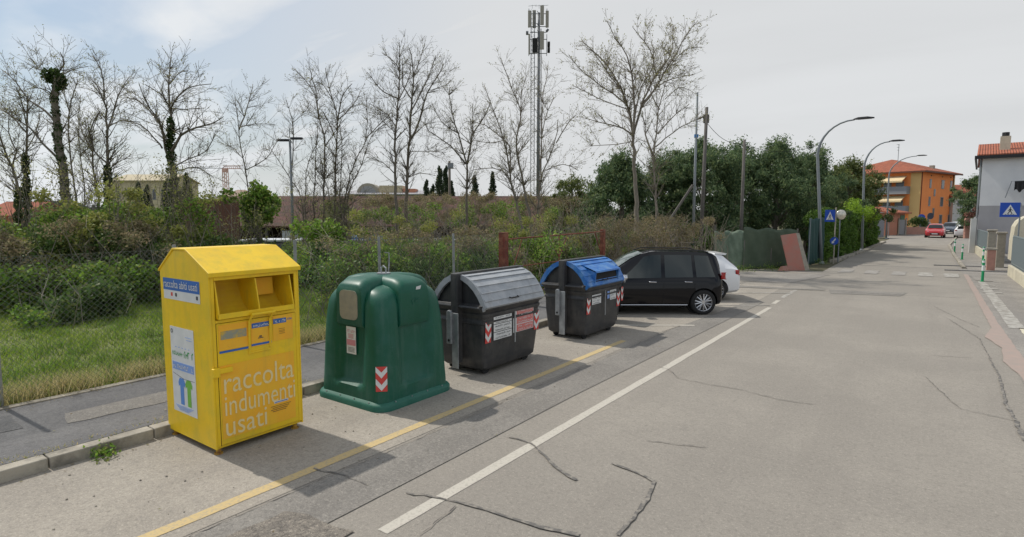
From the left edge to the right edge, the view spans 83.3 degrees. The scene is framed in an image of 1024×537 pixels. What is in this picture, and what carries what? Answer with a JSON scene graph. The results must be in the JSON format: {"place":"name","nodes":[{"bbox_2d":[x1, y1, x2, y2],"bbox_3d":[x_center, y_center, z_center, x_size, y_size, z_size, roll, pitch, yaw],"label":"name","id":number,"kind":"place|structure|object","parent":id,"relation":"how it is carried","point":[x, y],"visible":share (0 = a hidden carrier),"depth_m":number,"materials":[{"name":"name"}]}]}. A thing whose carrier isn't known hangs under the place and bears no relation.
{"place":"outdoors","nodes":[
{"label":"outdoors","id":0,"kind":"place"},
{"bbox_2d":[0,296,546,465],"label":"pavement","id":1,"kind":"structure","parent":0,"point":[39,422],"depth_m":7.08,"materials":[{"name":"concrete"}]},
{"bbox_2d":[65,391,166,422],"bbox_3d":[-4.987,1.772,7.504,0.551,0.001,1.429,4,7,36],"label":"pavement patch","id":2,"kind":"object","parent":1,"relation":"on","point":[113,407],"visible":0.77,"depth_m":7.39,"materials":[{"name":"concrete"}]},
{"bbox_2d":[0,233,613,402],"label":"verge","id":3,"kind":"structure","parent":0,"point":[72,346],"depth_m":11.18,"materials":[{"name":"plant"}]},
{"bbox_2d":[0,103,52,228],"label":"bare tree","id":4,"kind":"object","parent":3,"relation":"on","point":[15,201],"visible":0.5,"depth_m":20.55,"materials":[{"name":"brown plant"}]},
{"bbox_2d":[0,57,56,226],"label":"bare tree","id":5,"kind":"object","parent":3,"relation":"on","point":[27,145],"visible":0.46,"depth_m":21.53,"materials":[{"name":"brown plant"}]},
{"bbox_2d":[0,201,60,227],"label":"house","id":6,"kind":"structure","parent":3,"relation":"on","point":[4,206],"depth_m":41.03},
{"bbox_2d":[2,284,83,330],"bbox_3d":[-10.808,0.852,13.286,2.493,1.068,1.544,4,7,36],"label":"bush","id":7,"kind":"object","parent":3,"relation":"on","point":[28,318],"visible":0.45,"depth_m":12.55,"materials":[{"name":"green plant"}]},
{"bbox_2d":[0,24,98,207],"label":"bare tree","id":8,"kind":"object","parent":3,"relation":"on","point":[56,78],"visible":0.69,"depth_m":20.52,"materials":[{"name":"brown plant"}]},
{"bbox_2d":[37,64,120,209],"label":"bare tree","id":9,"kind":"object","parent":3,"relation":"on","point":[68,131],"visible":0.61,"depth_m":23.54,"materials":[{"name":"brown plant"}]},
{"bbox_2d":[0,256,161,312],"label":"undergrowth","id":10,"kind":"object","parent":3,"relation":"on","point":[29,287],"visible":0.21,"depth_m":14.99,"materials":[{"name":"green plant"}]},
{"bbox_2d":[28,261,136,328],"bbox_3d":[-9.912,0.561,13.591,2.558,1.602,2.232,4,7,36],"label":"bush","id":11,"kind":"object","parent":3,"relation":"on","point":[92,299],"visible":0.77,"depth_m":13.40,"materials":[{"name":"green plant"}]},
{"bbox_2d":[50,101,114,225],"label":"bare tree","id":12,"kind":"object","parent":3,"relation":"on","point":[93,164],"visible":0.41,"depth_m":22.59,"materials":[{"name":"brown plant"}]},
{"bbox_2d":[60,254,159,303],"bbox_3d":[-10.965,0.308,15.649,2.404,1.716,2.130,4,7,36],"label":"bush","id":13,"kind":"object","parent":3,"relation":"on","point":[119,271],"visible":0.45,"depth_m":15.37,"materials":[{"name":"green plant"}]},
{"bbox_2d":[0,195,221,291],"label":"undergrowth","id":14,"kind":"object","parent":3,"relation":"on","point":[52,215],"visible":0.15,"depth_m":17.87,"materials":[{"name":"green plant"}]},
{"bbox_2d":[67,41,156,228],"bbox_3d":[-14.954,-3.989,21.901,4.452,9.707,2.975,4,7,36],"label":"bare tree","id":15,"kind":"object","parent":3,"relation":"on","point":[103,97],"visible":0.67,"depth_m":21.99,"materials":[{"name":"brown plant"}]},
{"bbox_2d":[73,167,153,262],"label":"tree","id":16,"kind":"object","parent":3,"relation":"on","point":[115,185],"visible":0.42,"depth_m":17.09,"materials":[{"name":"green plant"}]},
{"bbox_2d":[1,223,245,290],"bbox_3d":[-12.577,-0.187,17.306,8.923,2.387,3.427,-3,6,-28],"label":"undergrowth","id":17,"kind":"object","parent":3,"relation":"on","point":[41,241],"visible":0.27,"depth_m":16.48,"materials":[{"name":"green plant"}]},
{"bbox_2d":[0,172,258,307],"bbox_3d":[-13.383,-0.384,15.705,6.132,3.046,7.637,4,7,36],"label":"undergrowth","id":18,"kind":"object","parent":3,"relation":"on","point":[138,226],"visible":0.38,"depth_m":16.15,"materials":[{"name":"green plant"}]},
{"bbox_2d":[0,139,296,259],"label":"scrub","id":19,"kind":"object","parent":3,"relation":"on","point":[140,187],"visible":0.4,"depth_m":18.61,"materials":[{"name":"brown plant"}]},
{"bbox_2d":[112,174,200,231],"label":"villa","id":20,"kind":"object","parent":3,"relation":"on","point":[128,179],"visible":0.27,"depth_m":81.40,"materials":[{"name":"grey"}]},
{"bbox_2d":[0,323,325,405],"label":"dry grass","id":21,"kind":"structure","parent":3,"relation":"on","point":[67,387],"depth_m":8.24,"materials":[{"name":"green plant"}]},
{"bbox_2d":[102,36,232,238],"bbox_3d":[-12.246,-3.696,20.761,5.654,9.354,3.546,0,5,4],"label":"bare tree","id":22,"kind":"object","parent":3,"relation":"on","point":[171,130],"visible":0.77,"depth_m":20.46,"materials":[{"name":"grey plant"}]},
{"bbox_2d":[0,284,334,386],"bbox_3d":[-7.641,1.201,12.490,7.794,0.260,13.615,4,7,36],"label":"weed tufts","id":23,"kind":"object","parent":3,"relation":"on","point":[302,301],"visible":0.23,"depth_m":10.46,"materials":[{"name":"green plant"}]},
{"bbox_2d":[151,163,204,246],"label":"tree","id":24,"kind":"object","parent":3,"relation":"on","point":[180,200],"visible":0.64,"depth_m":18.68,"materials":[{"name":"green plant"}]},
{"bbox_2d":[0,233,497,406],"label":"wire fence","id":25,"kind":"object","parent":3,"relation":"on","point":[295,245],"visible":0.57,"depth_m":8.50,"materials":[{"name":"grey"}]},
{"bbox_2d":[217,179,281,243],"bbox_3d":[-9.269,-1.248,20.504,2.137,3.835,1.452,-1,5,-9],"label":"ivy stump","id":26,"kind":"object","parent":3,"relation":"on","point":[261,195],"visible":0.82,"depth_m":20.15,"materials":[{"name":"green plant"}]},
{"bbox_2d":[213,71,291,240],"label":"bare tree","id":27,"kind":"object","parent":3,"relation":"on","point":[240,126],"visible":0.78,"depth_m":24.81,"materials":[{"name":"brown plant"}]},
{"bbox_2d":[234,199,278,244],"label":"tree","id":28,"kind":"object","parent":3,"relation":"on","point":[254,231],"visible":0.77,"depth_m":19.83,"materials":[{"name":"green plant"}]},
{"bbox_2d":[262,93,316,241],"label":"bare tree","id":29,"kind":"object","parent":3,"relation":"on","point":[292,121],"visible":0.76,"depth_m":27.46,"materials":[{"name":"brown plant"}]},
{"bbox_2d":[277,128,302,242],"bbox_3d":[-10.244,-3.215,26.817,1.160,6.558,0.260,0,5,0],"label":"street lamp","id":30,"kind":"object","parent":3,"relation":"on","point":[290,155],"visible":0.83,"depth_m":26.64,"materials":[{"name":"metal"}]},
{"bbox_2d":[285,50,357,242],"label":"bare tree","id":31,"kind":"object","parent":3,"relation":"on","point":[324,174],"visible":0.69,"depth_m":25.81,"materials":[{"name":"brown plant"}]},
{"bbox_2d":[288,216,363,286],"bbox_3d":[-6.178,-0.483,19.415,2.460,2.584,2.141,-2,6,-20],"label":"bush","id":32,"kind":"object","parent":3,"relation":"on","point":[309,229],"visible":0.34,"depth_m":18.82,"materials":[{"name":"green plant"}]},
{"bbox_2d":[297,58,367,241],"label":"bare tree","id":33,"kind":"object","parent":3,"relation":"on","point":[335,171],"visible":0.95,"depth_m":24.32,"materials":[{"name":"brown plant"}]},
{"bbox_2d":[255,176,411,260],"bbox_3d":[-7.425,-1.898,25.040,8.204,4.262,4.505,-3,6,-32],"label":"scrub","id":34,"kind":"object","parent":3,"relation":"on","point":[325,215],"visible":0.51,"depth_m":24.68,"materials":[{"name":"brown plant"}]},
{"bbox_2d":[329,86,395,240],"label":"bare tree","id":35,"kind":"object","parent":3,"relation":"on","point":[366,135],"visible":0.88,"depth_m":24.85,"materials":[{"name":"brown plant"}]},
{"bbox_2d":[179,196,593,244],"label":"long shed","id":36,"kind":"structure","parent":3,"relation":"on","point":[276,220],"depth_m":36.85,"materials":[{"name":"tile"}]},
{"bbox_2d":[346,185,587,237],"bbox_3d":[-1.802,-2.906,34.941,16.696,4.326,4.838,0,5,-4],"label":"roof creeper","id":37,"kind":"object","parent":36,"relation":"on","point":[388,198],"visible":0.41,"depth_m":34.37,"materials":[{"name":"plant"}]},
{"bbox_2d":[347,183,429,195],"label":"building","id":38,"kind":"structure","parent":3,"relation":"on","point":[371,188],"depth_m":90.21,"materials":[{"name":"stone"}]},
{"bbox_2d":[355,30,425,264],"bbox_3d":[-5.195,-4.861,24.428,2.876,10.389,4.187,0,5,1],"label":"bare tree","id":39,"kind":"object","parent":3,"relation":"on","point":[395,130],"visible":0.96,"depth_m":24.76,"materials":[{"name":"brown plant"}]},
{"bbox_2d":[387,35,460,241],"bbox_3d":[-3.620,-5.135,25.597,4.020,10.751,3.452,4,7,36],"label":"bare tree","id":40,"kind":"object","parent":3,"relation":"on","point":[407,166],"visible":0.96,"depth_m":25.45,"materials":[{"name":"brown plant"}]},
{"bbox_2d":[296,195,561,251],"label":"undergrowth","id":41,"kind":"object","parent":3,"relation":"on","point":[470,221],"visible":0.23,"depth_m":28.11,"materials":[{"name":"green plant"}]},
{"bbox_2d":[298,241,586,292],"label":"undergrowth","id":42,"kind":"object","parent":3,"relation":"on","point":[536,274],"visible":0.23,"depth_m":16.25,"materials":[{"name":"green plant"}]},
{"bbox_2d":[284,206,605,320],"bbox_3d":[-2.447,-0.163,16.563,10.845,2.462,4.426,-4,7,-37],"label":"undergrowth","id":43,"kind":"object","parent":3,"relation":"on","point":[544,252],"visible":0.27,"depth_m":16.18,"materials":[{"name":"green plant"}]},
{"bbox_2d":[408,76,500,236],"bbox_3d":[-2.318,-3.905,25.020,4.318,8.376,2.963,2,6,16],"label":"bare tree","id":44,"kind":"object","parent":3,"relation":"on","point":[455,149],"visible":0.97,"depth_m":24.50,"materials":[{"name":"brown plant"}]},
{"bbox_2d":[301,194,631,299],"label":"undergrowth","id":45,"kind":"object","parent":3,"relation":"on","point":[430,225],"visible":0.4,"depth_m":20.17,"materials":[{"name":"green plant"}]},
{"bbox_2d":[367,181,611,268],"bbox_3d":[-1.019,-1.778,25.407,12.073,3.974,4.568,-1,5,-7],"label":"scrub","id":46,"kind":"object","parent":3,"relation":"on","point":[490,226],"visible":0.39,"depth_m":25.40,"materials":[{"name":"green plant"}]},
{"bbox_2d":[460,45,594,271],"bbox_3d":[0.543,-4.417,24.120,5.607,9.578,3.507,0,5,4],"label":"bare tree","id":47,"kind":"object","parent":3,"relation":"on","point":[523,183],"visible":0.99,"depth_m":23.81,"materials":[{"name":"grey plant"}]},
{"bbox_2d":[526,5,549,195],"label":"phone mast","id":48,"kind":"object","parent":3,"relation":"on","point":[537,44],"visible":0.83,"depth_m":60.08,"materials":[{"name":"metal"}]},
{"bbox_2d":[499,229,605,289],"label":"rusty gate","id":49,"kind":"structure","parent":3,"relation":"on","point":[504,238],"depth_m":16.39,"materials":[{"name":"red metal"}]},
{"bbox_2d":[542,171,602,228],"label":"leafy tree","id":50,"kind":"object","parent":3,"relation":"on","point":[562,185],"visible":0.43,"depth_m":33.21,"materials":[{"name":"green plant"}]},
{"bbox_2d":[572,143,667,237],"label":"conifer","id":51,"kind":"object","parent":3,"relation":"on","point":[614,179],"visible":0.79,"depth_m":29.98,"materials":[{"name":"green plant"}]},
{"bbox_2d":[555,9,716,244],"bbox_3d":[5.372,-5.598,25.542,6.966,11.668,3.871,0,5,2],"label":"bare tree","id":52,"kind":"object","parent":3,"relation":"on","point":[625,100],"visible":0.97,"depth_m":25.37,"materials":[{"name":"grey plant"}]},
{"bbox_2d":[548,217,726,254],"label":"undergrowth","id":53,"kind":"object","parent":3,"relation":"on","point":[708,245],"visible":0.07,"depth_m":28.26,"materials":[{"name":"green plant"}]},
{"bbox_2d":[618,137,700,228],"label":"conifer","id":54,"kind":"object","parent":3,"relation":"on","point":[661,195],"visible":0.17,"depth_m":32.27,"materials":[{"name":"green plant"}]},
{"bbox_2d":[626,55,712,246],"bbox_3d":[6.905,-4.599,24.982,4.003,9.781,3.426,0,5,-1],"label":"bare tree","id":55,"kind":"object","parent":3,"relation":"on","point":[654,169],"visible":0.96,"depth_m":24.70,"materials":[{"name":"brown plant"}]},
{"bbox_2d":[0,0,1023,210],"label":"sky","id":56,"kind":"structure","parent":0,"point":[944,78],"materials":[{"name":"white"}]},
{"bbox_2d":[184,232,1023,536],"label":"road","id":57,"kind":"structure","parent":0,"point":[868,430],"depth_m":6.70,"materials":[{"name":"grey asphalt"}]},
{"bbox_2d":[0,318,547,483],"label":"kerb","id":58,"kind":"structure","parent":57,"relation":"on","point":[35,464],"depth_m":6.16,"materials":[{"name":"concrete"}]},
{"bbox_2d":[226,511,352,536],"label":"rough patch","id":59,"kind":"object","parent":57,"relation":"on","point":[288,524],"visible":1,"depth_m":4.76,"materials":[{"name":"grey asphalt"}]},
{"bbox_2d":[0,270,789,536],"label":"parking bay","id":60,"kind":"object","parent":57,"relation":"on","point":[36,505],"visible":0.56,"depth_m":6.12,"materials":[{"name":"grey asphalt"}]},
{"bbox_2d":[158,244,302,454],"bbox_3d":[-3.281,0.850,6.817,1.247,2.225,1.090,4,7,36],"label":"clothes bin","id":61,"kind":"object","parent":60,"relation":"on","point":[231,329],"visible":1,"depth_m":6.47,"materials":[{"name":"yellow metal"}]},
{"bbox_2d":[216,312,298,444],"bbox_3d":[-2.863,1.217,6.547,0.039,1.325,0.935,4,7,36],"label":"door","id":62,"kind":"structure","parent":61,"relation":"in","point":[260,394],"depth_m":6.51,"materials":[{"name":"yellow paint"}]},
{"bbox_2d":[138,340,624,536],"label":"yellow line","id":63,"kind":"object","parent":60,"relation":"on","point":[219,507],"visible":1,"depth_m":6.09,"materials":[{"name":"paint"}]},
{"bbox_2d":[320,265,449,412],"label":"bottle bank","id":64,"kind":"structure","parent":60,"relation":"on","point":[384,352],"depth_m":7.92,"materials":[{"name":"green plastic"}]},
{"bbox_2d":[435,265,543,373],"bbox_3d":[-0.381,0.831,10.016,1.208,1.657,2.022,4,7,36],"label":"street container","id":65,"kind":"object","parent":60,"relation":"on","point":[489,318],"visible":0.96,"depth_m":9.41,"materials":[{"name":"grey plastic"}]},
{"bbox_2d":[540,255,623,338],"bbox_3d":[1.560,0.583,12.636,1.240,1.657,2.022,4,7,36],"label":"street container","id":66,"kind":"object","parent":60,"relation":"on","point":[582,295],"visible":1,"depth_m":12.01,"materials":[{"name":"grey plastic"}]},
{"bbox_2d":[614,247,725,314],"bbox_3d":[3.606,0.309,15.687,3.905,1.723,2.220,0,5,0],"label":"parked car","id":67,"kind":"object","parent":60,"relation":"on","point":[690,279],"visible":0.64,"depth_m":14.88,"materials":[{"name":"black paint"}]},
{"bbox_2d":[708,251,739,297],"bbox_3d":[4.903,0.186,18.125,4.130,1.508,2.220,0,5,0],"label":"parked car","id":68,"kind":"object","parent":60,"relation":"on","point":[731,282],"visible":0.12,"depth_m":17.31,"materials":[{"name":"white paint"}]},
{"bbox_2d":[739,272,826,282],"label":"pale repair","id":69,"kind":"structure","parent":60,"relation":"on","point":[770,277],"depth_m":23.62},
{"bbox_2d":[191,301,762,536],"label":"asphalt repair","id":70,"kind":"structure","parent":57,"relation":"on","point":[399,466],"depth_m":6.45,"materials":[{"name":"grey asphalt"}]},
{"bbox_2d":[406,492,579,535],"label":"tar seam","id":71,"kind":"object","parent":57,"relation":"on","point":[547,527],"visible":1,"depth_m":4.89,"materials":[{"name":"black asphalt"}]},
{"bbox_2d":[378,307,770,533],"bbox_3d":[3.066,1.625,10.406,0.147,0.001,14.080,4,7,36],"label":"white line","id":72,"kind":"object","parent":57,"relation":"on","point":[410,515],"visible":1,"depth_m":6.43,"materials":[{"name":"paint"}]},
{"bbox_2d":[612,463,655,534],"bbox_3d":[1.147,2.098,5.316,0.424,0.001,1.379,1,5,8],"label":"tar seam","id":73,"kind":"object","parent":57,"relation":"on","point":[639,509],"visible":1,"depth_m":5.19,"materials":[{"name":"black asphalt"}]},
{"bbox_2d":[663,92,698,246],"bbox_3d":[7.981,-4.183,27.569,1.877,8.345,0.165,-1,5,-10],"label":"utility pole","id":74,"kind":"object","parent":57,"relation":"on","point":[693,185],"visible":0.73,"depth_m":27.64,"materials":[{"name":"metal"}]},
{"bbox_2d":[698,107,708,249],"bbox_3d":[9.210,-3.950,28.254,0.683,7.754,0.220,0,5,0],"label":"utility pole","id":75,"kind":"object","parent":57,"relation":"on","point":[705,122],"visible":0.56,"depth_m":28.11,"materials":[{"name":"brown wood"}]},
{"bbox_2d":[714,225,798,269],"bbox_3d":[11.767,-1.015,27.236,4.412,2.100,0.912,-1,5,-9],"label":"net fence","id":76,"kind":"object","parent":57,"relation":"on","point":[747,246],"visible":0.64,"depth_m":26.96,"materials":[{"name":"green fabric"}]},
{"bbox_2d":[777,233,809,270],"bbox_3d":[12.913,-0.766,26.506,1.580,1.700,0.385,-1,5,-6],"label":"barrier panel","id":77,"kind":"object","parent":57,"relation":"on","point":[795,255],"visible":0.98,"depth_m":26.53,"materials":[{"name":"pink concrete"}]},
{"bbox_2d":[829,290,905,295],"bbox_3d":[11.768,0.810,18.987,2.454,0.001,1.085,2,6,18],"label":"asphalt patch","id":78,"kind":"object","parent":57,"relation":"on","point":[866,292],"visible":1,"depth_m":19.13,"materials":[{"name":"grey asphalt"}]},
{"bbox_2d":[906,216,929,233],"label":"planted wall","id":79,"kind":"structure","parent":57,"relation":"on","point":[922,222],"depth_m":73.86,"materials":[{"name":"pink brick"}]},
{"bbox_2d":[694,224,962,270],"bbox_3d":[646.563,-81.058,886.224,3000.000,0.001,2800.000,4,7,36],"label":"ground","id":80,"kind":"structure","parent":0,"point":[817,267],"depth_m":30.19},
{"bbox_2d":[0,294,544,410],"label":"pavement edging","id":81,"kind":"object","parent":80,"relation":"on","point":[88,390],"visible":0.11,"depth_m":8.07,"materials":[{"name":"stone"}]},
{"bbox_2d":[576,201,737,259],"bbox_3d":[6.002,-1.261,24.294,9.455,3.164,4.154,-4,7,-39],"label":"bramble thicket","id":82,"kind":"object","parent":80,"relation":"on","point":[661,240],"visible":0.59,"depth_m":23.58,"materials":[{"name":"green plant"}]},
{"bbox_2d":[656,134,756,250],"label":"leafy tree","id":83,"kind":"object","parent":80,"relation":"on","point":[725,168],"visible":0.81,"depth_m":30.62,"materials":[{"name":"green plant"}]},
{"bbox_2d":[692,134,790,233],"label":"leafy tree","id":84,"kind":"object","parent":80,"relation":"on","point":[762,223],"visible":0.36,"depth_m":34.38,"materials":[{"name":"green plant"}]},
{"bbox_2d":[739,140,745,230],"bbox_3d":[11.318,-3.176,28.327,0.185,6.197,0.185,2,6,22],"label":"utility pole","id":85,"kind":"object","parent":80,"relation":"on","point":[742,188],"visible":0.65,"depth_m":28.20,"materials":[{"name":"brown wood"}]},
{"bbox_2d":[734,133,840,240],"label":"leafy tree","id":86,"kind":"object","parent":80,"relation":"on","point":[781,162],"visible":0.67,"depth_m":34.37,"materials":[{"name":"green plant"}]},
{"bbox_2d":[807,217,824,265],"bbox_3d":[15.927,-1.453,30.108,0.134,2.431,3.188,5,7,40],"label":"net fence","id":87,"kind":"object","parent":80,"relation":"on","point":[813,246],"visible":0.87,"depth_m":29.73,"materials":[{"name":"teal fabric"}]},
{"bbox_2d":[766,138,872,253],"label":"leafy tree","id":88,"kind":"object","parent":80,"relation":"on","point":[823,164],"visible":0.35,"depth_m":36.69,"materials":[{"name":"green plant"}]},
{"bbox_2d":[802,206,861,260],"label":"hedge","id":89,"kind":"object","parent":80,"relation":"on","point":[849,233],"visible":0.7,"depth_m":35.66,"materials":[{"name":"green plant"}]},
{"bbox_2d":[816,116,874,263],"bbox_3d":[16.987,-3.931,29.694,2.521,7.456,0.316,4,7,36],"label":"street lamp","id":90,"kind":"object","parent":80,"relation":"on","point":[819,193],"visible":0.97,"depth_m":30.23,"materials":[{"name":"metal"}]},
{"bbox_2d":[813,154,899,230],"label":"leafy tree","id":91,"kind":"object","parent":80,"relation":"on","point":[849,167],"visible":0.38,"depth_m":43.52,"materials":[{"name":"green plant"}]},
{"bbox_2d":[837,198,880,234],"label":"bush","id":92,"kind":"object","parent":80,"relation":"on","point":[858,207],"visible":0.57,"depth_m":40.74,"materials":[{"name":"green plant"}]},
{"bbox_2d":[855,214,881,249],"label":"hedge","id":93,"kind":"object","parent":80,"relation":"on","point":[871,237],"visible":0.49,"depth_m":46.10,"materials":[{"name":"green plant"}]},
{"bbox_2d":[860,139,904,249],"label":"street lamp","id":94,"kind":"object","parent":80,"relation":"on","point":[862,219],"visible":0.94,"depth_m":40.97,"materials":[{"name":"metal"}]},
{"bbox_2d":[875,207,911,235],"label":"house","id":95,"kind":"structure","parent":80,"relation":"on","point":[893,227],"depth_m":71.69,"materials":[{"name":"ceramic"}]},
{"bbox_2d":[862,144,962,226],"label":"apartment building","id":96,"kind":"structure","parent":80,"relation":"on","point":[916,190],"depth_m":102.86,"materials":[{"name":"orange paint"}]},
{"bbox_2d":[949,185,979,221],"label":"white house","id":97,"kind":"structure","parent":80,"relation":"on","point":[952,216],"depth_m":107.60,"materials":[{"name":"paint"}]},
{"bbox_2d":[948,237,1023,383],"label":"pavement","id":98,"kind":"structure","parent":0,"point":[1011,297],"depth_m":20.18,"materials":[{"name":"grey concrete"}]},
{"bbox_2d":[946,173,981,227],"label":"leafy tree","id":99,"kind":"object","parent":98,"relation":"on","point":[968,203],"visible":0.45,"depth_m":61.60,"materials":[{"name":"green plant"}]},
{"bbox_2d":[964,274,1023,379],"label":"pink gutter","id":100,"kind":"object","parent":98,"relation":"on","point":[1013,358],"visible":1,"depth_m":11.94,"materials":[{"name":"concrete"}]},
{"bbox_2d":[974,132,1023,253],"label":"grey house","id":101,"kind":"structure","parent":98,"relation":"on","point":[1000,165],"depth_m":38.20,"materials":[{"name":"paint"}]},
{"bbox_2d":[978,281,1023,328],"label":"white edging","id":102,"kind":"object","parent":98,"relation":"on","point":[1010,319],"visible":1,"depth_m":15.70,"materials":[{"name":"paint"}]},
{"bbox_2d":[995,232,1007,267],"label":"gate pillar","id":103,"kind":"structure","parent":98,"relation":"on","point":[1000,246],"depth_m":27.89,"materials":[{"name":"stone"}]},
{"bbox_2d":[999,202,1021,235],"bbox_3d":[20.803,-1.216,24.152,0.751,3.080,0.061,1,6,14],"label":"crossing sign","id":104,"kind":"object","parent":98,"relation":"on","point":[1010,209],"visible":0.92,"depth_m":24.01,"materials":[{"name":"metal"}]},
{"bbox_2d":[1007,235,1023,287],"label":"garden fence","id":105,"kind":"object","parent":98,"relation":"on","point":[1015,272],"visible":1,"depth_m":22.56,"materials":[{"name":"metal"}]},
{"bbox_2d":[1008,216,1023,259],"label":"arched awning","id":106,"kind":"object","parent":98,"relation":"on","point":[1014,229],"visible":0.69,"depth_m":26.12,"materials":[{"name":"paint"}]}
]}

